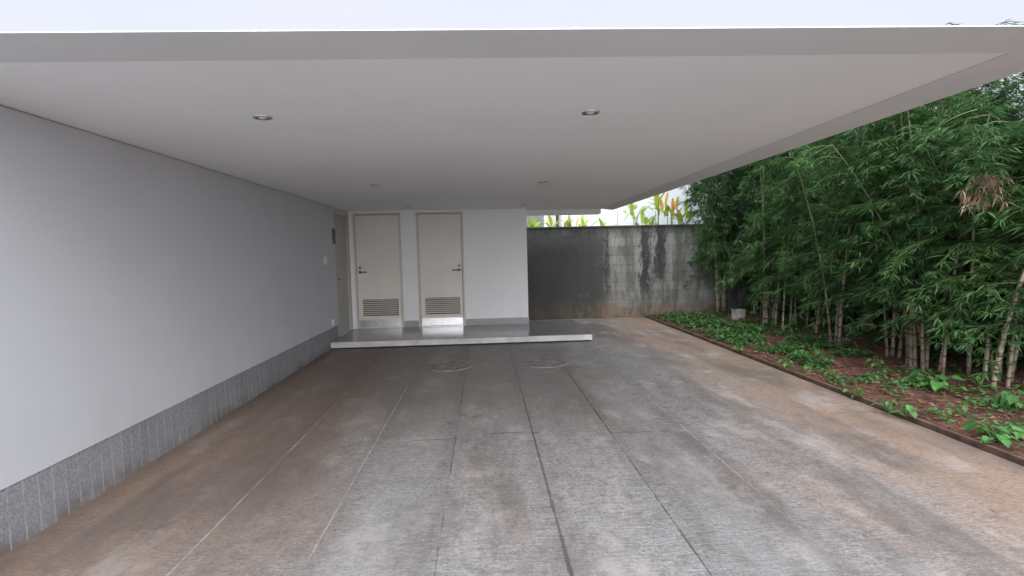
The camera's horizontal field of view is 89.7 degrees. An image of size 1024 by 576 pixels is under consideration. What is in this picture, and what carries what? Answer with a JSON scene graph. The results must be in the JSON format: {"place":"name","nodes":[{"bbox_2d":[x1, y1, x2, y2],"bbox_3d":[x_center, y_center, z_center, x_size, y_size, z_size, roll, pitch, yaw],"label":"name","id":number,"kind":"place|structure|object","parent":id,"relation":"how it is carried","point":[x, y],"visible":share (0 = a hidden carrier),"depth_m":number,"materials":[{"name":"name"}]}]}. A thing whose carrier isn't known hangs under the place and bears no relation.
{"place":"outdoors","nodes":[
{"label":"outdoors","id":0,"kind":"place"},
{"bbox_2d":[0,317,1023,575],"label":"driveway","id":1,"kind":"structure","parent":0,"point":[676,453],"depth_m":3.47,"materials":[{"name":"grey concrete"}]},
{"bbox_2d":[425,360,472,370],"bbox_3d":[-0.877,1.080,7.170,0.670,0.009,0.670,-2,4,-3],"label":"manhole cover","id":2,"kind":"object","parent":1,"relation":"on","point":[453,365],"visible":1,"depth_m":7.14,"materials":[{"name":"concrete"}]},
{"bbox_2d":[331,320,591,348],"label":"entrance platform","id":3,"kind":"structure","parent":1,"relation":"on","point":[552,331],"depth_m":9.00,"materials":[{"name":"concrete"}]},
{"bbox_2d":[348,208,528,328],"bbox_3d":[-1.579,-0.423,10.848,3.722,2.540,1.516,-2,4,-3],"label":"storage room","id":4,"kind":"object","parent":3,"relation":"on","point":[427,268],"visible":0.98,"depth_m":10.15,"materials":[{"name":"white paint"}]},
{"bbox_2d":[355,214,402,328],"bbox_3d":[-2.614,-0.321,10.100,0.861,2.225,0.126,-2,4,-3],"label":"door","id":5,"kind":"structure","parent":4,"relation":"in","point":[377,236],"depth_m":10.11,"materials":[{"name":"beige paint"}]},
{"bbox_2d":[418,213,463,326],"bbox_3d":[-1.402,-0.353,10.165,0.851,2.225,0.126,-2,4,-3],"label":"door","id":6,"kind":"structure","parent":4,"relation":"in","point":[440,235],"depth_m":10.17,"materials":[{"name":"beige paint"}]},
{"bbox_2d":[521,357,568,367],"bbox_3d":[0.465,1.046,7.237,0.670,0.009,0.670,-2,4,-3],"label":"manhole cover","id":7,"kind":"object","parent":1,"relation":"on","point":[545,362],"visible":1,"depth_m":7.21,"materials":[{"name":"metal"}]},
{"bbox_2d":[0,0,1023,193],"label":"sky","id":8,"kind":"structure","parent":0,"point":[15,15],"materials":[{"name":"white"}]},
{"bbox_2d":[526,215,555,226],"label":"beige house","id":9,"kind":"structure","parent":0,"point":[541,218],"depth_m":15.43,"materials":[{"name":"paint"}]},
{"bbox_2d":[526,216,545,226],"bbox_3d":[0.522,-2.316,15.408,1.000,1.600,0.043,-2,4,-3],"label":"window","id":10,"kind":"structure","parent":9,"relation":"in","point":[539,218],"depth_m":15.42,"materials":[{"name":"glass"}]},
{"bbox_2d":[556,175,755,226],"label":"white house","id":11,"kind":"structure","parent":0,"point":[614,217],"depth_m":15.15,"materials":[{"name":"paint"}]},
{"bbox_2d":[648,308,1023,456],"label":"soil","id":12,"kind":"structure","parent":0,"point":[954,399],"depth_m":5.90,"materials":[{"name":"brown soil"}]},
{"bbox_2d":[702,318,726,326],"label":"heart leaf plant","id":13,"kind":"object","parent":12,"relation":"on","point":[717,324],"visible":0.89,"depth_m":9.76,"materials":[{"name":"green plant"}]},
{"bbox_2d":[676,166,753,314],"bbox_3d":[4.345,-1.837,11.583,2.543,4.948,2.002,-1,4,4],"label":"bamboo clump","id":14,"kind":"object","parent":12,"relation":"on","point":[711,208],"visible":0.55,"depth_m":11.35,"materials":[{"name":"green plant"}]},
{"bbox_2d":[706,334,726,340],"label":"heart leaf plant","id":15,"kind":"object","parent":12,"relation":"on","point":[717,337],"visible":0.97,"depth_m":8.42,"materials":[{"name":"green plant"}]},
{"bbox_2d":[730,344,742,351],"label":"heart leaf plant","id":16,"kind":"object","parent":12,"relation":"on","point":[738,349],"visible":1,"depth_m":7.51,"materials":[{"name":"green plant"}]},
{"bbox_2d":[731,309,745,319],"bbox_3d":[4.721,0.580,10.730,0.216,0.270,0.216,-2,4,-3],"label":"garden box","id":17,"kind":"object","parent":12,"relation":"on","point":[737,314],"visible":0.78,"depth_m":10.63,"materials":[{"name":"grey concrete"}]},
{"bbox_2d":[736,330,756,340],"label":"heart leaf plant","id":18,"kind":"object","parent":12,"relation":"on","point":[749,334],"visible":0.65,"depth_m":8.28,"materials":[{"name":"green plant"}]},
{"bbox_2d":[748,322,768,332],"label":"heart leaf plant","id":19,"kind":"object","parent":12,"relation":"on","point":[759,329],"visible":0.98,"depth_m":9.00,"materials":[{"name":"green plant"}]},
{"bbox_2d":[677,143,840,313],"bbox_3d":[5.325,-1.992,11.190,3.298,5.412,3.282,-2,4,-3],"label":"tree","id":20,"kind":"object","parent":12,"relation":"on","point":[742,291],"visible":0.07,"depth_m":11.15,"materials":[{"name":"green plant"}]},
{"bbox_2d":[708,155,813,317],"bbox_3d":[5.351,-1.857,10.814,4.032,5.346,2.196,-3,4,-25],"label":"bamboo clump","id":21,"kind":"object","parent":12,"relation":"on","point":[742,205],"visible":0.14,"depth_m":10.80,"materials":[{"name":"green plant"}]},
{"bbox_2d":[755,339,769,344],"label":"heart leaf plant","id":22,"kind":"object","parent":12,"relation":"on","point":[762,342],"visible":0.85,"depth_m":7.88,"materials":[{"name":"green plant"}]},
{"bbox_2d":[718,141,838,322],"bbox_3d":[5.136,-1.737,9.485,2.574,4.987,2.670,0,4,22],"label":"bamboo clump","id":23,"kind":"object","parent":12,"relation":"on","point":[758,216],"visible":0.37,"depth_m":9.47,"materials":[{"name":"green plant"}]},
{"bbox_2d":[777,357,801,367],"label":"heart leaf plant","id":24,"kind":"object","parent":12,"relation":"on","point":[784,364],"visible":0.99,"depth_m":6.47,"materials":[{"name":"green plant"}]},
{"bbox_2d":[789,346,813,358],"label":"heart leaf plant","id":25,"kind":"object","parent":12,"relation":"on","point":[795,352],"visible":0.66,"depth_m":6.89,"materials":[{"name":"green plant"}]},
{"bbox_2d":[803,364,824,372],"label":"heart leaf plant","id":26,"kind":"object","parent":12,"relation":"on","point":[806,366],"visible":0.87,"depth_m":6.21,"materials":[{"name":"green plant"}]},
{"bbox_2d":[734,122,895,332],"bbox_3d":[5.114,-1.371,8.848,2.177,4.314,2.749,-2,4,-14],"label":"bamboo clump","id":27,"kind":"object","parent":12,"relation":"on","point":[793,200],"visible":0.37,"depth_m":8.88,"materials":[{"name":"green plant"}]},
{"bbox_2d":[811,348,837,357],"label":"heart leaf plant","id":28,"kind":"object","parent":12,"relation":"on","point":[817,352],"visible":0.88,"depth_m":6.89,"materials":[{"name":"green plant"}]},
{"bbox_2d":[770,144,880,314],"bbox_3d":[6.591,-1.944,10.992,2.392,5.419,4.392,-1,4,5],"label":"bamboo clump","id":29,"kind":"object","parent":12,"relation":"on","point":[813,250],"visible":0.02,"depth_m":10.99,"materials":[{"name":"green plant"}]},
{"bbox_2d":[819,365,845,376],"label":"heart leaf plant","id":30,"kind":"object","parent":12,"relation":"on","point":[826,373],"visible":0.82,"depth_m":5.94,"materials":[{"name":"green plant"}]},
{"bbox_2d":[738,105,935,327],"bbox_3d":[6.081,-1.647,9.934,4.273,4.947,2.327,1,5,35],"label":"bamboo clump","id":31,"kind":"object","parent":12,"relation":"on","point":[834,311],"visible":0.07,"depth_m":9.89,"materials":[{"name":"green plant"}]},
{"bbox_2d":[651,309,1023,449],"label":"ground cover","id":32,"kind":"object","parent":12,"relation":"on","point":[828,344],"visible":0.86,"depth_m":7.49,"materials":[{"name":"green plant"}]},
{"bbox_2d":[843,347,866,354],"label":"heart leaf plant","id":33,"kind":"object","parent":12,"relation":"on","point":[854,350],"visible":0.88,"depth_m":6.95,"materials":[{"name":"green plant"}]},
{"bbox_2d":[843,387,872,398],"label":"heart leaf plant","id":34,"kind":"object","parent":12,"relation":"on","point":[852,388],"visible":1,"depth_m":5.19,"materials":[{"name":"green plant"}]},
{"bbox_2d":[752,22,964,344],"bbox_3d":[4.999,-1.256,7.217,2.726,4.324,2.628,-2,4,-17],"label":"bamboo clump","id":35,"kind":"object","parent":12,"relation":"on","point":[834,252],"visible":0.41,"depth_m":7.51,"materials":[{"name":"green plant"}]},
{"bbox_2d":[868,375,887,382],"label":"heart leaf plant","id":36,"kind":"object","parent":12,"relation":"on","point":[877,376],"visible":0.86,"depth_m":5.63,"materials":[{"name":"green plant"}]},
{"bbox_2d":[838,108,918,319],"bbox_3d":[7.665,-1.754,10.319,4.011,5.056,2.185,-3,4,-18],"label":"bamboo clump","id":37,"kind":"object","parent":12,"relation":"on","point":[871,255],"depth_m":10.39,"materials":[{"name":"green plant"}]},
{"bbox_2d":[865,356,896,368],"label":"heart leaf plant","id":38,"kind":"object","parent":12,"relation":"on","point":[876,363],"visible":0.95,"depth_m":6.18,"materials":[{"name":"green plant"}]},
{"bbox_2d":[869,397,905,417],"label":"heart leaf plant","id":39,"kind":"object","parent":12,"relation":"on","point":[886,403],"visible":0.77,"depth_m":4.72,"materials":[{"name":"green plant"}]},
{"bbox_2d":[775,76,1022,370],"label":"bamboo clump","id":40,"kind":"object","parent":12,"relation":"on","point":[896,239],"visible":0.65,"depth_m":5.91,"materials":[{"name":"green plant"}]},
{"bbox_2d":[885,403,926,418],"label":"heart leaf plant","id":41,"kind":"object","parent":12,"relation":"on","point":[909,408],"visible":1,"depth_m":4.53,"materials":[{"name":"green plant"}]},
{"bbox_2d":[792,19,1023,357],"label":"bamboo clump","id":42,"kind":"object","parent":12,"relation":"on","point":[896,312],"visible":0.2,"depth_m":6.55,"materials":[{"name":"green plant"}]},
{"bbox_2d":[898,370,933,389],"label":"heart leaf plant","id":43,"kind":"object","parent":12,"relation":"on","point":[922,377],"visible":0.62,"depth_m":5.38,"materials":[{"name":"green plant"}]},
{"bbox_2d":[811,88,1023,329],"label":"bamboo clump","id":44,"kind":"object","parent":12,"relation":"on","point":[890,306],"visible":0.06,"depth_m":8.70,"materials":[{"name":"green plant"}]},
{"bbox_2d":[909,367,940,376],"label":"heart leaf plant","id":45,"kind":"object","parent":12,"relation":"on","point":[928,369],"visible":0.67,"depth_m":5.74,"materials":[{"name":"green plant"}]},
{"bbox_2d":[831,71,1023,281],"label":"bamboo clump","id":46,"kind":"object","parent":12,"relation":"on","point":[1020,105],"depth_m":7.99,"materials":[{"name":"green plant"}]},
{"bbox_2d":[840,83,1023,369],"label":"bamboo clump","id":47,"kind":"object","parent":12,"relation":"on","point":[1006,345],"visible":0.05,"depth_m":6.09,"materials":[{"name":"green plant"}]},
{"bbox_2d":[850,72,1023,340],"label":"bamboo clump","id":48,"kind":"object","parent":12,"relation":"on","point":[987,85],"depth_m":6.73,"materials":[{"name":"green plant"}]},
{"bbox_2d":[908,368,967,390],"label":"heart leaf plant","id":49,"kind":"object","parent":12,"relation":"on","point":[938,384],"visible":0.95,"depth_m":5.20,"materials":[{"name":"green plant"}]},
{"bbox_2d":[928,409,957,423],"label":"heart leaf plant","id":50,"kind":"object","parent":12,"relation":"on","point":[950,421],"visible":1,"depth_m":4.38,"materials":[{"name":"green plant"}]},
{"bbox_2d":[865,90,1023,386],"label":"bamboo clump","id":51,"kind":"object","parent":12,"relation":"on","point":[1010,155],"visible":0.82,"depth_m":5.21,"materials":[{"name":"green plant"}]},
{"bbox_2d":[953,164,1017,213],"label":"dry bamboo branch","id":52,"kind":"object","parent":51,"relation":"attached to","point":[989,184],"visible":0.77,"depth_m":4.97,"materials":[{"name":"brown plant"}]},
{"bbox_2d":[899,88,1023,360],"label":"bamboo clump","id":53,"kind":"object","parent":12,"relation":"on","point":[982,355],"visible":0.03,"depth_m":6.58,"materials":[{"name":"green plant"}]},
{"bbox_2d":[902,113,1023,387],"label":"bamboo clump","id":54,"kind":"object","parent":12,"relation":"on","point":[1012,358],"visible":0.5,"depth_m":5.20,"materials":[{"name":"green plant"}]},
{"bbox_2d":[943,400,987,421],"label":"heart leaf plant","id":55,"kind":"object","parent":12,"relation":"on","point":[959,409],"visible":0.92,"depth_m":4.46,"materials":[{"name":"green plant"}]},
{"bbox_2d":[959,372,997,390],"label":"heart leaf plant","id":56,"kind":"object","parent":12,"relation":"on","point":[984,379],"visible":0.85,"depth_m":5.23,"materials":[{"name":"green plant"}]},
{"bbox_2d":[943,133,1023,361],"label":"bamboo clump","id":57,"kind":"object","parent":12,"relation":"on","point":[1012,226],"visible":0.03,"depth_m":6.09,"materials":[{"name":"green plant"}]},
{"bbox_2d":[962,419,1023,447],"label":"heart leaf plant","id":58,"kind":"object","parent":12,"relation":"on","point":[1002,438],"visible":0.99,"depth_m":3.88,"materials":[{"name":"green plant"}]},
{"bbox_2d":[974,93,1023,339],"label":"bamboo clump","id":59,"kind":"object","parent":12,"relation":"on","point":[1001,99],"visible":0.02,"depth_m":6.24,"materials":[{"name":"green plant"}]},
{"bbox_2d":[993,387,1023,407],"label":"heart leaf plant","id":60,"kind":"object","parent":12,"relation":"on","point":[1007,397],"visible":0.9,"depth_m":4.60,"materials":[{"name":"green plant"}]},
{"bbox_2d":[1008,424,1023,439],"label":"heart leaf plant","id":61,"kind":"object","parent":12,"relation":"on","point":[1018,434],"visible":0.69,"depth_m":3.93,"materials":[{"name":"green plant"}]},
{"label":"ground","id":62,"kind":"structure","parent":0,"visible":0},
{"bbox_2d":[0,104,352,556],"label":"house wall","id":63,"kind":"structure","parent":62,"relation":"on","point":[154,306],"depth_m":3.76,"materials":[{"name":"white paint"}]},
{"bbox_2d":[332,228,335,243],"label":"wall panel","id":64,"kind":"structure","parent":63,"relation":"attached to","point":[333,236],"depth_m":8.87,"materials":[{"name":"plastic"}]},
{"bbox_2d":[335,216,349,333],"bbox_3d":[-3.163,-0.242,9.526,0.109,2.150,0.820,-2,4,-3],"label":"door","id":65,"kind":"structure","parent":63,"relation":"in","point":[339,221],"depth_m":9.58,"materials":[{"name":"paint"}]},
{"bbox_2d":[0,25,1023,215],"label":"carport roof","id":66,"kind":"structure","parent":63,"relation":"on","point":[447,119],"depth_m":2.88,"materials":[{"name":"paint"}]},
{"bbox_2d":[252,115,272,120],"bbox_3d":[-1.541,-1.049,3.179,0.116,0.010,0.116,-2,4,-3],"label":"downlight","id":67,"kind":"object","parent":66,"relation":"attached to","point":[262,117],"visible":1,"depth_m":3.17,"materials":[{"name":"silver metal"}]},
{"bbox_2d":[581,110,599,115],"bbox_3d":[0.493,-1.099,3.240,0.116,0.010,0.116,-2,4,-3],"label":"downlight","id":68,"kind":"object","parent":66,"relation":"attached to","point":[590,112],"visible":1,"depth_m":3.23,"materials":[{"name":"metal"}]},
{"bbox_2d":[527,216,541,226],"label":"broad leaf plant","id":69,"kind":"object","parent":62,"relation":"on","point":[533,224],"visible":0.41,"depth_m":12.76,"materials":[{"name":"green plant"}]},
{"bbox_2d":[539,215,563,226],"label":"broad leaf plant","id":70,"kind":"object","parent":62,"relation":"on","point":[550,221],"visible":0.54,"depth_m":12.82,"materials":[{"name":"green plant"}]},
{"bbox_2d":[556,215,579,226],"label":"broad leaf plant","id":71,"kind":"object","parent":62,"relation":"on","point":[567,222],"visible":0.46,"depth_m":12.84,"materials":[{"name":"green plant"}]},
{"bbox_2d":[574,215,598,225],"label":"broad leaf plant","id":72,"kind":"object","parent":62,"relation":"on","point":[583,223],"visible":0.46,"depth_m":12.98,"materials":[{"name":"green plant"}]},
{"bbox_2d":[598,218,618,225],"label":"broad leaf plant","id":73,"kind":"object","parent":62,"relation":"on","point":[602,223],"visible":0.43,"depth_m":12.89,"materials":[{"name":"green plant"}]},
{"bbox_2d":[621,203,650,224],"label":"broad leaf plant","id":74,"kind":"object","parent":62,"relation":"on","point":[632,207],"visible":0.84,"depth_m":12.99,"materials":[{"name":"green plant"}]},
{"bbox_2d":[635,212,657,224],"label":"broad leaf plant","id":75,"kind":"object","parent":62,"relation":"on","point":[645,220],"visible":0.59,"depth_m":12.99,"materials":[{"name":"green plant"}]},
{"bbox_2d":[648,192,669,224],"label":"broad leaf plant","id":76,"kind":"object","parent":62,"relation":"on","point":[658,201],"visible":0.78,"depth_m":13.02,"materials":[{"name":"green plant"}]},
{"bbox_2d":[651,196,682,224],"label":"broad leaf plant","id":77,"kind":"object","parent":62,"relation":"on","point":[667,210],"visible":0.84,"depth_m":13.02,"materials":[{"name":"green plant"}]},
{"bbox_2d":[672,204,693,223],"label":"broad leaf plant","id":78,"kind":"object","parent":62,"relation":"on","point":[680,216],"visible":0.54,"depth_m":12.95,"materials":[{"name":"green plant"}]},
{"bbox_2d":[527,222,847,319],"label":"boundary wall","id":79,"kind":"structure","parent":62,"relation":"on","point":[585,272],"depth_m":11.85,"materials":[{"name":"grey concrete"}]},
{"bbox_2d":[697,170,758,222],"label":"bamboo clump","id":80,"kind":"object","parent":62,"relation":"on","point":[728,202],"visible":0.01,"depth_m":12.64,"materials":[{"name":"green plant"}]},
{"bbox_2d":[726,171,805,304],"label":"bamboo clump","id":81,"kind":"object","parent":62,"relation":"on","point":[751,211],"visible":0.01,"depth_m":12.33,"materials":[{"name":"green plant"}]},
{"bbox_2d":[645,315,1023,465],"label":"bed kerb","id":82,"kind":"structure","parent":62,"relation":"on","point":[1003,454],"depth_m":4.84,"materials":[{"name":"concrete"}]},
{"bbox_2d":[850,200,1023,308],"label":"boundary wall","id":83,"kind":"structure","parent":62,"relation":"on","point":[880,259],"depth_m":11.68,"materials":[{"name":"grey concrete"}]},
{"bbox_2d":[859,75,1022,132],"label":"bamboo clump","id":84,"kind":"object","parent":62,"relation":"on","point":[995,88],"depth_m":9.46,"materials":[{"name":"green plant"}]}
]}

